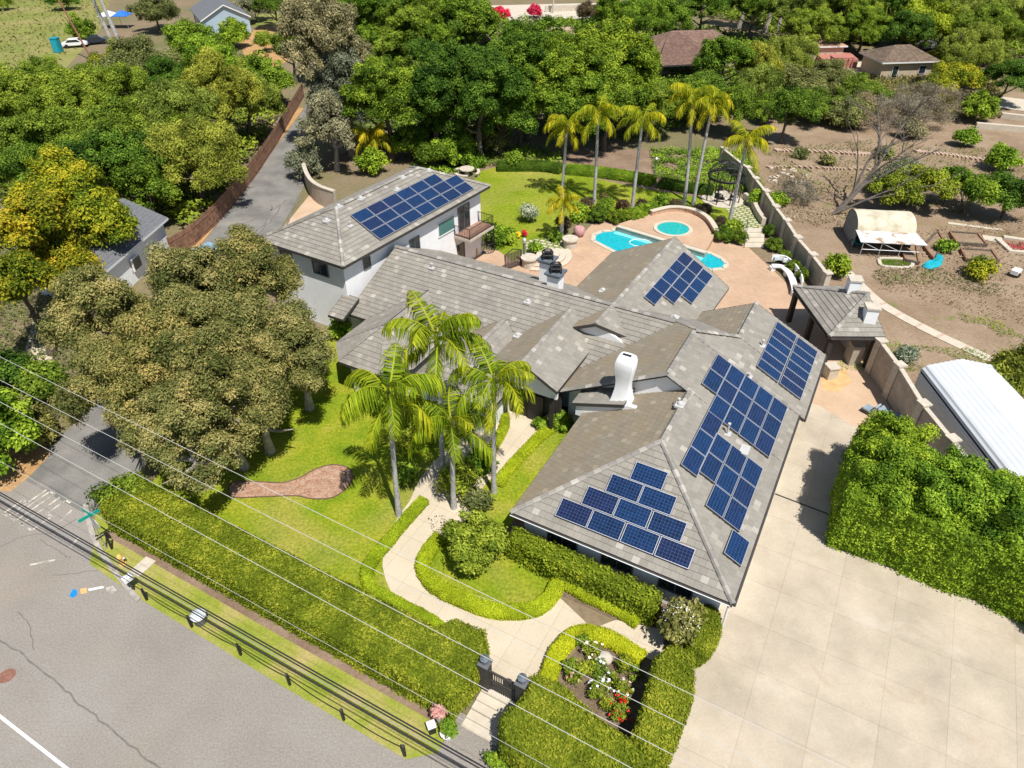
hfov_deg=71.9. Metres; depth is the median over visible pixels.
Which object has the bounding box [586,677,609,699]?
rose bush
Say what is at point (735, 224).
shrub
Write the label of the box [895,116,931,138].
shrub
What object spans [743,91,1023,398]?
hillside
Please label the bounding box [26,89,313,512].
side street
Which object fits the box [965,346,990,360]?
slab path
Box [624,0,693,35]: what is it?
tree
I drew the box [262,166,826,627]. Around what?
house
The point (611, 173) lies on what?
border hedge
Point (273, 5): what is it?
tree
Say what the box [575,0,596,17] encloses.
shrub
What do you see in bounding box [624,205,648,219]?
shrub
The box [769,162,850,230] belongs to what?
scrub grass
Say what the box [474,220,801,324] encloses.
patio
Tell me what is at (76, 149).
tree
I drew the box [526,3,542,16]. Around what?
shrub
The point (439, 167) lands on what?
ground cover
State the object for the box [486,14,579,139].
ficus tree
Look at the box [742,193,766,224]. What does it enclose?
bench wall
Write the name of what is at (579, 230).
urn
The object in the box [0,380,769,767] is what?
power line
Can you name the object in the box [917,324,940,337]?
slab path
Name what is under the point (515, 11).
road
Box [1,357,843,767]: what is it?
power line
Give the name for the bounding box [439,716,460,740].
flower pot
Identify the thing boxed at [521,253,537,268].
pedestal
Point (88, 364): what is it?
eucalyptus tree
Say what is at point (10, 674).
manhole cover
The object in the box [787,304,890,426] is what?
paver court
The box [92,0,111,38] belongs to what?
fan palm
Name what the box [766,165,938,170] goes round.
brick edging
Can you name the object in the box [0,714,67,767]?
edge line
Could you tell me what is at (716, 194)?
garden chair
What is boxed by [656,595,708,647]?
flowering shrub
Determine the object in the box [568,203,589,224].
shrub
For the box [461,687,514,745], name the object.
stair
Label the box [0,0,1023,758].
ground
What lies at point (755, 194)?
shrub
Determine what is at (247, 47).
clearing
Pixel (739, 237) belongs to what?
shrub
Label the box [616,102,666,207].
palm tree
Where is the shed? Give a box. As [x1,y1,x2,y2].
[842,209,927,257]
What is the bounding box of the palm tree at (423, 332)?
[381,290,492,468]
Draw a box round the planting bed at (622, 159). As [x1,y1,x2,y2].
[436,140,734,197]
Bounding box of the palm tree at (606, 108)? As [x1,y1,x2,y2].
[572,95,623,203]
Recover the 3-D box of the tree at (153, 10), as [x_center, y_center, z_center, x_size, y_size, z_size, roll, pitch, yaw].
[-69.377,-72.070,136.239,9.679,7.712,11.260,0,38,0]
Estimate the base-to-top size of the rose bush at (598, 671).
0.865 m
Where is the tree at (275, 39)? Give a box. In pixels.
[269,32,311,83]
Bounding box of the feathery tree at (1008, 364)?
[985,340,1023,397]
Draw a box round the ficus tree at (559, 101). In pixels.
[518,63,605,154]
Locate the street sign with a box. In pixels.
[78,509,107,548]
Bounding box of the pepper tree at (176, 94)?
[129,77,222,169]
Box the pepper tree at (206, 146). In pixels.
[138,115,250,207]
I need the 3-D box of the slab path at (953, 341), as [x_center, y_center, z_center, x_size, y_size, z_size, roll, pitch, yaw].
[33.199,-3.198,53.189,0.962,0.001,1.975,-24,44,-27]
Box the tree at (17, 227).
[0,188,65,299]
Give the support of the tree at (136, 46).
on the ground at (348, 178)
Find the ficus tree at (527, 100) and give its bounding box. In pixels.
[483,60,569,147]
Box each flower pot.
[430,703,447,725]
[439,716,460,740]
[482,748,506,767]
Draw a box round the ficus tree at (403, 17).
[372,0,461,66]
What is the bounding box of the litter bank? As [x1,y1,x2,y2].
[0,440,49,491]
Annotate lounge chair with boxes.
[862,403,881,414]
[878,405,902,417]
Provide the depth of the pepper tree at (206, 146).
66.68 m
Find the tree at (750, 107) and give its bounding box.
[713,82,767,136]
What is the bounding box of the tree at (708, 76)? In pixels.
[678,69,731,119]
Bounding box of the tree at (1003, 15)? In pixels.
[951,1,1023,68]
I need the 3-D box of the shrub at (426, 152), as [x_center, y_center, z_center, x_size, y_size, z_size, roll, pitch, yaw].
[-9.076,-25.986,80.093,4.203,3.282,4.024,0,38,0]
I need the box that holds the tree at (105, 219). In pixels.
[66,187,140,248]
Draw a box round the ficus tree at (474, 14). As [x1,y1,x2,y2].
[407,0,504,49]
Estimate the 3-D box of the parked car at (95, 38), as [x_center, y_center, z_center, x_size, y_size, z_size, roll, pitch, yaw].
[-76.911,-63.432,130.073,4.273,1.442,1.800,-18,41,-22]
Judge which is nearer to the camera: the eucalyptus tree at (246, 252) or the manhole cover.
the manhole cover
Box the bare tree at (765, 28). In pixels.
[761,13,770,34]
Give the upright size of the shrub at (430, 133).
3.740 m
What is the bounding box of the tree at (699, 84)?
[675,79,725,131]
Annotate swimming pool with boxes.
[591,225,728,270]
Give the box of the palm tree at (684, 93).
[667,82,716,205]
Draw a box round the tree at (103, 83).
[39,59,151,115]
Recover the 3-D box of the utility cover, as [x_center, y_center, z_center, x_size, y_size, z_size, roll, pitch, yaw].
[-19.210,9.491,36.726,0.700,0.071,1.100,16,41,20]
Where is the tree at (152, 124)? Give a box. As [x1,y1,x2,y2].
[133,121,194,203]
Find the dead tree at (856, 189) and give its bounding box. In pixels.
[831,68,960,214]
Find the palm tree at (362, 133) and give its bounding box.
[351,123,391,154]
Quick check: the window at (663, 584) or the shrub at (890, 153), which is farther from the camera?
the shrub at (890, 153)
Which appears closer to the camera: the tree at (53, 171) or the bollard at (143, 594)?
the bollard at (143, 594)
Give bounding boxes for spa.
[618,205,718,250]
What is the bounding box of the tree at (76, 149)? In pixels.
[16,138,120,207]
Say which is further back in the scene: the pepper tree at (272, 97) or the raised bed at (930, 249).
the pepper tree at (272, 97)
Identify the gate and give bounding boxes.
[489,670,514,701]
[504,249,521,267]
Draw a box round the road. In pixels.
[484,3,704,21]
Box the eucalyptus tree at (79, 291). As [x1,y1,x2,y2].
[34,261,154,400]
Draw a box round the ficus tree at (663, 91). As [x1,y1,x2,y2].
[631,79,686,141]
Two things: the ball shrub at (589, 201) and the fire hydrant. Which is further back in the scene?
the ball shrub at (589, 201)
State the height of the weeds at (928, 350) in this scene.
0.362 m
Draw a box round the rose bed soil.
[558,644,649,737]
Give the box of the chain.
[144,592,400,746]
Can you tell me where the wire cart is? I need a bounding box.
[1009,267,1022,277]
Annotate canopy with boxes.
[97,10,134,28]
[914,359,1023,475]
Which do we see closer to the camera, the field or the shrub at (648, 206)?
the shrub at (648, 206)
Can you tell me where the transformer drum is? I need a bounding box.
[189,608,206,626]
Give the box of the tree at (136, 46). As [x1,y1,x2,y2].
[95,31,184,93]
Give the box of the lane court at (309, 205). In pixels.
[270,195,323,261]
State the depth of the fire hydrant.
36.59 m
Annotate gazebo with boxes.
[701,160,745,207]
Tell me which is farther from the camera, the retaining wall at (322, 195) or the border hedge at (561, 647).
the retaining wall at (322, 195)
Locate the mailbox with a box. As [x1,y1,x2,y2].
[121,572,134,590]
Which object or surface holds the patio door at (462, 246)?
in the house at (670, 388)
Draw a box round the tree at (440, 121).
[423,92,473,138]
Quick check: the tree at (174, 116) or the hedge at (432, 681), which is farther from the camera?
the tree at (174, 116)
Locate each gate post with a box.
[476,654,492,691]
[514,673,529,702]
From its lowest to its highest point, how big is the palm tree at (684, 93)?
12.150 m
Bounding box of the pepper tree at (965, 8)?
[890,0,977,52]
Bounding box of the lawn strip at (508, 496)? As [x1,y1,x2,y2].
[481,427,570,529]
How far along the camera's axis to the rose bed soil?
31.48 m
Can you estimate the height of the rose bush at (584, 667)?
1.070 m
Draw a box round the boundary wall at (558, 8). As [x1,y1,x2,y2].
[545,4,596,11]
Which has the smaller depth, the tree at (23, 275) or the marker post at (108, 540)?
the marker post at (108, 540)
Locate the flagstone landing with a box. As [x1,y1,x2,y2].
[519,238,564,261]
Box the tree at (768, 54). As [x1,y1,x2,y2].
[732,40,784,75]
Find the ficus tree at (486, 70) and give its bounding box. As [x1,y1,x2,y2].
[433,42,533,156]
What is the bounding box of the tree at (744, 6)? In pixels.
[727,0,791,39]
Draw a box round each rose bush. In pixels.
[561,656,577,674]
[565,668,581,687]
[572,656,595,678]
[574,633,591,647]
[581,640,602,659]
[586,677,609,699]
[589,656,609,680]
[598,693,613,711]
[602,670,619,688]
[608,698,632,721]
[612,677,633,699]
[615,653,634,674]
[615,686,631,703]
[629,663,644,682]
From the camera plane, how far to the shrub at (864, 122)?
90.72 m
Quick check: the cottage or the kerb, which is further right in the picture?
the cottage
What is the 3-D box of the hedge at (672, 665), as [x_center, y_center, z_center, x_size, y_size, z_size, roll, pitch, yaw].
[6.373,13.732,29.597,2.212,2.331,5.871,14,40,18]
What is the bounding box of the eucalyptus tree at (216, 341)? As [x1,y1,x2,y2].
[162,316,293,470]
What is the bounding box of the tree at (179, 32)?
[161,17,224,60]
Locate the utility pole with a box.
[55,0,89,55]
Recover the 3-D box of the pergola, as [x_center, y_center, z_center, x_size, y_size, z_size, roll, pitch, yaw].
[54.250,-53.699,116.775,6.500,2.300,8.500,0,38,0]
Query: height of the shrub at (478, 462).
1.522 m
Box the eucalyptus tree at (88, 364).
[47,332,171,462]
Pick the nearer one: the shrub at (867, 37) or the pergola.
the pergola
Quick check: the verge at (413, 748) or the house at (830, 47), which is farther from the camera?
the house at (830, 47)
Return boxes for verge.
[90,513,443,758]
[191,108,303,247]
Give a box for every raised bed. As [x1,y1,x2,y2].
[897,244,919,264]
[922,230,943,259]
[948,231,987,246]
[959,247,999,262]
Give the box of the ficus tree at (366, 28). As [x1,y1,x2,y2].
[335,0,416,60]
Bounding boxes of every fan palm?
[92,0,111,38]
[99,0,118,37]
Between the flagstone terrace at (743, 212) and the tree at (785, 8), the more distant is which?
the tree at (785, 8)
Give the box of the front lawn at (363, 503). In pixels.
[153,334,496,591]
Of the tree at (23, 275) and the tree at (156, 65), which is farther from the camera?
the tree at (156, 65)
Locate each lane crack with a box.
[239,205,279,225]
[253,205,272,233]
[256,200,285,234]
[286,197,299,224]
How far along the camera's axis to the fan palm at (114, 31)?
126.36 m
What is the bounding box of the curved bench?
[769,255,803,295]
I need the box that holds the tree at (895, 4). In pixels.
[847,0,927,43]
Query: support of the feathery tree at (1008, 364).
on the hillside
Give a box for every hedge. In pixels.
[98,475,490,720]
[359,495,444,625]
[414,531,641,628]
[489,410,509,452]
[496,425,559,487]
[496,672,666,767]
[497,159,562,174]
[504,525,665,629]
[538,623,647,681]
[565,163,656,186]
[630,643,696,767]
[657,177,714,195]
[681,603,722,667]
[822,422,1023,626]
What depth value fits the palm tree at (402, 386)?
33.97 m
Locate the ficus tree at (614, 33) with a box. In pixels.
[575,15,666,135]
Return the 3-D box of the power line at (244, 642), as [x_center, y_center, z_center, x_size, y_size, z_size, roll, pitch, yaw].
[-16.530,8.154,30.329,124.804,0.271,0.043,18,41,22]
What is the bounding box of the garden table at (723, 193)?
[719,191,727,199]
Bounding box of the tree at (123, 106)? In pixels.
[97,94,150,135]
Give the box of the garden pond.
[877,257,914,268]
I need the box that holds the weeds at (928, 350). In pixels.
[838,339,987,370]
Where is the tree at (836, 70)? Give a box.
[803,57,855,96]
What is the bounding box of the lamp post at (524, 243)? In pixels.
[522,238,526,253]
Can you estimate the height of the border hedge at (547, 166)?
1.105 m
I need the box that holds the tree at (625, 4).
[616,0,651,33]
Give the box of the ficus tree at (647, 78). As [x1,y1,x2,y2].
[622,43,666,139]
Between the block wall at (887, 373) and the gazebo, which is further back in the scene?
the gazebo
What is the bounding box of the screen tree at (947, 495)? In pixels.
[900,456,1006,548]
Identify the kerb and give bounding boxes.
[83,504,140,602]
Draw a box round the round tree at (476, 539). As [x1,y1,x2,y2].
[440,507,509,574]
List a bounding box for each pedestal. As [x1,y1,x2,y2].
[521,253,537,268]
[562,235,578,249]
[822,361,841,379]
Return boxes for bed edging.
[228,464,352,499]
[994,235,1023,253]
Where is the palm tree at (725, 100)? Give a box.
[688,87,733,205]
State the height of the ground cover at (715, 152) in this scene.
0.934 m
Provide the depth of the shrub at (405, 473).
41.24 m
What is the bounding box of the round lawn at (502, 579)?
[432,535,549,602]
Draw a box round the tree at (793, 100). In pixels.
[761,83,820,143]
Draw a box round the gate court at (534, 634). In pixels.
[466,596,662,695]
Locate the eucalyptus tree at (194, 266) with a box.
[142,240,263,334]
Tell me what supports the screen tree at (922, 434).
on the driveway
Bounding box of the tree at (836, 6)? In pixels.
[808,0,886,33]
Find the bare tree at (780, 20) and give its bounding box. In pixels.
[776,18,781,32]
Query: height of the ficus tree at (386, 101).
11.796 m
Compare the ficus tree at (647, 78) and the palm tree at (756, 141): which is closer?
the palm tree at (756, 141)
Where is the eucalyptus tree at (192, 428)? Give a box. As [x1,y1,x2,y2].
[115,375,260,497]
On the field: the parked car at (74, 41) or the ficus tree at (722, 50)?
the parked car at (74, 41)
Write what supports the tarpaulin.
on the hillside
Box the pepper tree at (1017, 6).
[953,0,1023,67]
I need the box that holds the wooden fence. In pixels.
[166,82,303,249]
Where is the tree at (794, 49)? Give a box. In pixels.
[763,34,821,69]
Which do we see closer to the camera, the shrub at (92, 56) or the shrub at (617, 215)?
the shrub at (617, 215)
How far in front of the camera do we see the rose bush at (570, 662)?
31.63 m
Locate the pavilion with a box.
[786,274,885,368]
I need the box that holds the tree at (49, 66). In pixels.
[3,54,102,106]
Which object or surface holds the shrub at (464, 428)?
on the front lawn at (363, 503)
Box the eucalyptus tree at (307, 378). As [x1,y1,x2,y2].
[190,331,325,454]
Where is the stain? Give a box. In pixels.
[822,368,851,391]
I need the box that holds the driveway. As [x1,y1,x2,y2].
[668,403,1023,767]
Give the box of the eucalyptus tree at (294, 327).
[248,297,336,411]
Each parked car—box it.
[61,37,87,48]
[82,34,106,45]
[196,242,221,257]
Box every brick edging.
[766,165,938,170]
[773,148,873,155]
[913,149,984,160]
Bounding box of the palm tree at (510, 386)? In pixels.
[447,338,536,493]
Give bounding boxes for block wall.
[718,146,833,285]
[864,337,967,459]
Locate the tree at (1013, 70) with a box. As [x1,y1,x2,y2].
[982,57,1023,97]
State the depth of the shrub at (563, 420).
44.65 m
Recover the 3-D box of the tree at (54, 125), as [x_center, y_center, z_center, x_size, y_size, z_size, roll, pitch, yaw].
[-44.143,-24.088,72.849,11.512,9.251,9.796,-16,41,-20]
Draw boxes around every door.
[51,41,58,51]
[457,202,469,231]
[457,242,464,256]
[527,393,543,419]
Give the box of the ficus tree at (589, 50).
[528,22,630,147]
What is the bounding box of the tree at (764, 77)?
[734,61,787,98]
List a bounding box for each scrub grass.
[0,246,67,427]
[766,139,1023,212]
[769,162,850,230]
[864,216,1023,322]
[872,264,1001,295]
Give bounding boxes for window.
[130,253,142,271]
[279,249,291,257]
[311,259,329,277]
[362,255,371,270]
[409,235,420,247]
[437,214,454,237]
[547,531,577,551]
[600,554,633,575]
[657,578,692,599]
[890,65,899,77]
[917,65,926,73]
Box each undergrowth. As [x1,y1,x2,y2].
[0,49,284,224]
[315,0,767,146]
[675,0,1023,58]
[798,63,1002,119]
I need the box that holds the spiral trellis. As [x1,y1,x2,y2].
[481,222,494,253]
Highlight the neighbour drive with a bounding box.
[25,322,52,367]
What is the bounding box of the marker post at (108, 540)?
[96,532,112,549]
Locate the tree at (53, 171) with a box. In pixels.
[2,142,119,232]
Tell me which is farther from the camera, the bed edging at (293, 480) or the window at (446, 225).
the window at (446, 225)
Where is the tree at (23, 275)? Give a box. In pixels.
[0,249,64,355]
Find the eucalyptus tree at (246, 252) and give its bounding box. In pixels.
[212,222,304,308]
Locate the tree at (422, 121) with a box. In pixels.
[414,103,453,135]
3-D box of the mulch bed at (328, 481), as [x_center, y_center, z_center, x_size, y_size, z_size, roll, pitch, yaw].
[-12.996,5.770,41.639,7.107,0.050,2.805,0,38,0]
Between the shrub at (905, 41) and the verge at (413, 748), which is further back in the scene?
the shrub at (905, 41)
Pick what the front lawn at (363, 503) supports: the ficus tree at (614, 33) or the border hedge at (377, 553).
the border hedge at (377, 553)
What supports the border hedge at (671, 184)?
on the planting bed at (622, 159)
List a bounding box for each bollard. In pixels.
[139,588,147,600]
[185,615,192,627]
[235,643,242,655]
[284,673,291,685]
[339,708,345,720]
[401,744,406,756]
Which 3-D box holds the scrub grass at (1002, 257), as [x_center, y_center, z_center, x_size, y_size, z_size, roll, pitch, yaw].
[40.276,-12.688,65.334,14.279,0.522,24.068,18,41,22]
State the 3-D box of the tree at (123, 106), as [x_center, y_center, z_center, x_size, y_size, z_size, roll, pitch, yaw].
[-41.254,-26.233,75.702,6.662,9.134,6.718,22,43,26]
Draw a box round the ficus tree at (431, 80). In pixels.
[388,35,474,159]
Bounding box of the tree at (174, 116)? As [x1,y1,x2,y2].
[127,93,209,129]
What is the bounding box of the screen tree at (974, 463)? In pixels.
[922,443,990,488]
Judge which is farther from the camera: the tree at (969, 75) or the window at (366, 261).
the tree at (969, 75)
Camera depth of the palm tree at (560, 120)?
69.85 m
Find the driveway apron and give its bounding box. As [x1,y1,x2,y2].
[438,713,498,767]
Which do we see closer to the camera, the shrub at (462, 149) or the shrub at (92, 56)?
the shrub at (462, 149)
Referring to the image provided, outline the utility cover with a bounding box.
[129,556,155,576]
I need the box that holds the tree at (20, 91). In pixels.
[0,69,83,119]
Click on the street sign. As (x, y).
(94, 522)
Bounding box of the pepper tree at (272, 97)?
[228,66,286,140]
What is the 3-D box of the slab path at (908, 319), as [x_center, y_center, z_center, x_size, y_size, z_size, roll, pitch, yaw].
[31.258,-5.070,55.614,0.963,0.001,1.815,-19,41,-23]
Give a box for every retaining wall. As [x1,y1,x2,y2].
[301,162,336,206]
[975,112,1023,132]
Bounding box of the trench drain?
[775,493,828,514]
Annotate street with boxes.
[0,480,452,767]
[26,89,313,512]
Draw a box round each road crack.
[0,640,160,767]
[2,519,75,545]
[17,611,34,649]
[40,539,69,558]
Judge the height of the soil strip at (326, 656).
0.001 m
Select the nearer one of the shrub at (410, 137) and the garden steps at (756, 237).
the garden steps at (756, 237)
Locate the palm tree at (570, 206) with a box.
[545,185,579,240]
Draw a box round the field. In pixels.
[0,0,109,73]
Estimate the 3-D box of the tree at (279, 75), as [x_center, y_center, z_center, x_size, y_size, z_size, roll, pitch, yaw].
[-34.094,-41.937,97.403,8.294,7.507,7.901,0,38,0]
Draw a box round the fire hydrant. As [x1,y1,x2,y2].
[116,554,125,565]
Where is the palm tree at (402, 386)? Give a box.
[340,342,445,517]
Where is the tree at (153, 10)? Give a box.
[125,0,181,31]
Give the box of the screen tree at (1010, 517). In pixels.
[951,470,1023,556]
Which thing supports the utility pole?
on the ground at (348, 178)
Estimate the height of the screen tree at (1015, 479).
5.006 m
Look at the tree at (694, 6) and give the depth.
124.37 m
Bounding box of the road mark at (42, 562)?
[30,559,54,565]
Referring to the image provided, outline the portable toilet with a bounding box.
[48,37,63,52]
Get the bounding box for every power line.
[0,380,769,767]
[0,423,630,767]
[0,461,547,766]
[0,492,485,767]
[0,495,479,767]
[0,497,472,767]
[0,501,463,767]
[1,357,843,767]
[1,402,697,767]
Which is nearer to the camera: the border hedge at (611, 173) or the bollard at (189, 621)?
the bollard at (189, 621)
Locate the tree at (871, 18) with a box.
[838,0,894,55]
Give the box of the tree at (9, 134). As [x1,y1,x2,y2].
[0,117,44,171]
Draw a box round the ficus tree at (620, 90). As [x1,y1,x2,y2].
[579,56,654,150]
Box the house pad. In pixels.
[504,405,680,647]
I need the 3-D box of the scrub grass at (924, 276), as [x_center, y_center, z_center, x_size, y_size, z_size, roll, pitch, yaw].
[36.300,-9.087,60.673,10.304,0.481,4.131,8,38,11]
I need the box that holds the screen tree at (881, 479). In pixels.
[836,434,936,521]
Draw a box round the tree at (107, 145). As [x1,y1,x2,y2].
[75,128,167,200]
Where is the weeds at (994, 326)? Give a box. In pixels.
[957,311,1023,350]
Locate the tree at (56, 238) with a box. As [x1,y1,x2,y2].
[8,207,90,260]
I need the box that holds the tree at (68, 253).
[38,241,105,314]
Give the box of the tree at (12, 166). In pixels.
[0,140,43,186]
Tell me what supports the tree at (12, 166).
on the ground at (348, 178)
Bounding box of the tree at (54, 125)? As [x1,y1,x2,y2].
[8,104,137,148]
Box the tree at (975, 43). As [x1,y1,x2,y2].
[935,21,1011,91]
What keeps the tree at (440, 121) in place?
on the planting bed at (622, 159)
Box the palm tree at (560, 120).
[542,111,587,197]
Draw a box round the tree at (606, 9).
[591,0,622,22]
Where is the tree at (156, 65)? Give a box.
[144,54,185,89]
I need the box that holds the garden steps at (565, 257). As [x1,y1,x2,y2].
[530,248,571,271]
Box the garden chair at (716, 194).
[714,192,720,202]
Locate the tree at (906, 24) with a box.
[871,8,937,46]
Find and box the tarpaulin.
[923,254,943,268]
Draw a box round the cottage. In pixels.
[859,44,939,79]
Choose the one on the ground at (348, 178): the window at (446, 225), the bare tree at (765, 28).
the bare tree at (765, 28)
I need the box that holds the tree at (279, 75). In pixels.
[239,52,296,89]
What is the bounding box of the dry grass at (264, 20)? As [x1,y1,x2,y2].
[249,13,282,26]
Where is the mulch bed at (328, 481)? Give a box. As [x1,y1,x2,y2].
[229,465,351,497]
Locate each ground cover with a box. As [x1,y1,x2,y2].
[411,143,561,173]
[650,146,764,191]
[1005,240,1023,249]
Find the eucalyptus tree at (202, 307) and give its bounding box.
[144,282,283,423]
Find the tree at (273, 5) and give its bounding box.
[251,0,285,28]
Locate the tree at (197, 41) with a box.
[180,32,238,67]
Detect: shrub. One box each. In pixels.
[0,0,14,9]
[0,345,37,391]
[12,355,74,402]
[29,401,60,446]
[43,0,80,9]
[63,11,96,38]
[84,470,155,508]
[86,44,131,65]
[217,16,251,47]
[232,0,271,21]
[252,30,271,51]
[281,143,323,179]
[325,318,352,337]
[348,371,372,389]
[353,145,390,175]
[369,387,396,416]
[386,123,431,158]
[395,409,436,452]
[397,459,418,486]
[414,121,443,144]
[414,141,448,166]
[430,130,479,164]
[433,456,485,498]
[452,414,476,437]
[458,484,495,511]
[462,447,499,477]
[463,152,486,170]
[472,123,511,152]
[485,222,518,247]
[491,5,511,20]
[503,148,522,165]
[517,201,538,220]
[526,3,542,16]
[527,240,543,252]
[531,416,548,430]
[546,227,563,243]
[548,409,573,430]
[554,214,571,232]
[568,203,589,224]
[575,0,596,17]
[579,196,594,206]
[587,206,607,221]
[596,196,614,211]
[598,192,609,200]
[606,208,629,222]
[615,199,631,209]
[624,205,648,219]
[634,198,647,206]
[638,201,662,213]
[652,192,671,205]
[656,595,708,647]
[667,198,682,205]
[692,203,712,214]
[711,224,734,242]
[714,215,726,225]
[724,217,745,230]
[732,230,749,244]
[747,188,769,204]
[756,92,774,121]
[762,223,775,235]
[764,236,782,250]
[770,191,791,206]
[774,178,821,203]
[777,57,809,88]
[778,249,791,257]
[785,259,801,271]
[786,86,845,120]
[788,69,840,96]
[792,146,809,159]
[794,266,809,280]
[816,153,836,165]
[821,30,874,43]
[821,92,880,127]
[821,252,853,277]
[833,71,896,100]
[846,89,898,128]
[862,153,925,189]
[864,160,962,208]
[872,83,935,125]
[873,145,896,159]
[889,94,957,127]
[892,36,921,45]
[892,78,969,118]
[892,343,921,364]
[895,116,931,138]
[916,71,959,102]
[917,40,936,49]
[927,50,943,62]
[929,182,960,205]
[933,238,960,252]
[940,164,1006,211]
[951,126,983,145]
[957,89,1001,120]
[961,254,1002,283]
[984,141,1023,169]
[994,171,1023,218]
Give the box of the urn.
[574,225,584,236]
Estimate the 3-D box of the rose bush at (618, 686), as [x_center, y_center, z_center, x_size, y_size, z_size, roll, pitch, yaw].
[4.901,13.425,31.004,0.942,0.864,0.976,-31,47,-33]
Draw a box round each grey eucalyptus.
[274,0,373,153]
[292,87,359,171]
[297,41,378,157]
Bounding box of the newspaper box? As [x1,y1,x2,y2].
[426,719,435,734]
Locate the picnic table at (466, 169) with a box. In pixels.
[454,165,479,177]
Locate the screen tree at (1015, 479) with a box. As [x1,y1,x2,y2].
[979,467,1023,490]
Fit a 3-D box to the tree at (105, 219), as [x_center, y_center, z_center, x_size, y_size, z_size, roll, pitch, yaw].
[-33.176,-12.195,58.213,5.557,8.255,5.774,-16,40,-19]
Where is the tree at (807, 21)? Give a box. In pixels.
[786,7,849,42]
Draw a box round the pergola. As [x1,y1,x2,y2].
[816,52,858,68]
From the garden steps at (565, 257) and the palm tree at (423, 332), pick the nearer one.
the palm tree at (423, 332)
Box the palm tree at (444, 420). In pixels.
[407,385,494,509]
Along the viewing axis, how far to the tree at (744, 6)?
126.58 m
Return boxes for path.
[383,410,538,654]
[860,283,871,291]
[870,293,884,302]
[880,304,900,315]
[896,314,920,325]
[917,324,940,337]
[938,335,966,348]
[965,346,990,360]
[989,95,1023,110]
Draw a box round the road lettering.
[3,490,70,530]
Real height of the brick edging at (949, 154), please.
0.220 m
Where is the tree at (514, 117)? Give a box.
[468,91,540,157]
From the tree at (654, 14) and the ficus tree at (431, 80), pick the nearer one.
the ficus tree at (431, 80)
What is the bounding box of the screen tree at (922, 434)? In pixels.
[852,421,941,449]
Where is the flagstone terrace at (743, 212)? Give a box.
[726,200,761,230]
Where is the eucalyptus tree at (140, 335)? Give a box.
[92,303,210,441]
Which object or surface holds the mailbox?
on the verge at (413, 748)
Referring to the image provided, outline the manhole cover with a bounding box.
[0,663,22,688]
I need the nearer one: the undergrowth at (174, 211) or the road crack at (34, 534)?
the road crack at (34, 534)
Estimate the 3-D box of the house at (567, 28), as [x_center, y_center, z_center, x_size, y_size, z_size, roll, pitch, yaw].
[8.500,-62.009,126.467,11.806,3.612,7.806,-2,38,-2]
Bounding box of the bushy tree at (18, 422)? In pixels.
[0,385,41,476]
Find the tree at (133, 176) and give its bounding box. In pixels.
[108,157,182,211]
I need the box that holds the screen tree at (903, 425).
[837,409,935,467]
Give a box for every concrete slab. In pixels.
[948,222,1002,230]
[982,235,1002,241]
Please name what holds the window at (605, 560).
in the house at (670, 388)
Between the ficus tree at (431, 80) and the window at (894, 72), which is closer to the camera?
the ficus tree at (431, 80)
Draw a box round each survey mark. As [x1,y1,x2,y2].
[69,589,76,597]
[80,588,86,593]
[88,586,103,590]
[106,586,116,593]
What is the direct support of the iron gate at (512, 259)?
on the patio
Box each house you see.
[39,198,167,295]
[190,0,251,33]
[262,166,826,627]
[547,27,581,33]
[651,30,734,73]
[801,33,847,60]
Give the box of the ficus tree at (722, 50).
[691,35,760,80]
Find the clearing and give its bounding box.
[240,25,288,66]
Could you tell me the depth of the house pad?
35.00 m
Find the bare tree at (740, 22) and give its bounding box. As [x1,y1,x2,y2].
[735,12,744,29]
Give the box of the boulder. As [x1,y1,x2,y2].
[595,651,612,665]
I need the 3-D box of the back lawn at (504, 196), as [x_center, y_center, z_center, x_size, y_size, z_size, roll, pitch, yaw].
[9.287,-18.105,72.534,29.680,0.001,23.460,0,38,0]
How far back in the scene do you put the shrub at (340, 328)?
52.62 m
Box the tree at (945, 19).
[894,0,963,50]
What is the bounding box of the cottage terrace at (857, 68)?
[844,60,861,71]
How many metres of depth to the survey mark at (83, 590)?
35.60 m
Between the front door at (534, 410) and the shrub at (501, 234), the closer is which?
the front door at (534, 410)
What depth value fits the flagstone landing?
65.92 m
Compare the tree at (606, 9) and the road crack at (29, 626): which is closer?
the road crack at (29, 626)
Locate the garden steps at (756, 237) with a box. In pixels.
[744,218,763,247]
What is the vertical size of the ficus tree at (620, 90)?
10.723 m
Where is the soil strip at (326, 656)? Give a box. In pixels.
[106,530,456,723]
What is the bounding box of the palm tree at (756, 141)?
[722,120,776,219]
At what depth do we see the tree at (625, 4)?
128.98 m
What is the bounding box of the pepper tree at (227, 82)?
[178,45,266,123]
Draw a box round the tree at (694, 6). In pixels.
[680,0,730,29]
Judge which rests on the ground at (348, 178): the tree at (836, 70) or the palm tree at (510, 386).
the tree at (836, 70)
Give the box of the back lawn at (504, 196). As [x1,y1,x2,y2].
[475,167,741,258]
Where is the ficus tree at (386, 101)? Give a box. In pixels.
[339,54,427,160]
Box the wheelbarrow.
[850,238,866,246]
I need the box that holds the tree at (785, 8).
[754,0,827,34]
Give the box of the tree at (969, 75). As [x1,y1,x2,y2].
[930,54,989,90]
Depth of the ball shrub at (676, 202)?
71.45 m
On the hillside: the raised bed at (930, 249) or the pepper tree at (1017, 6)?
the raised bed at (930, 249)
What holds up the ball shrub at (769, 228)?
on the ground at (348, 178)
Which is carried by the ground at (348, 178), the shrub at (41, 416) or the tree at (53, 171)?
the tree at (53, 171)

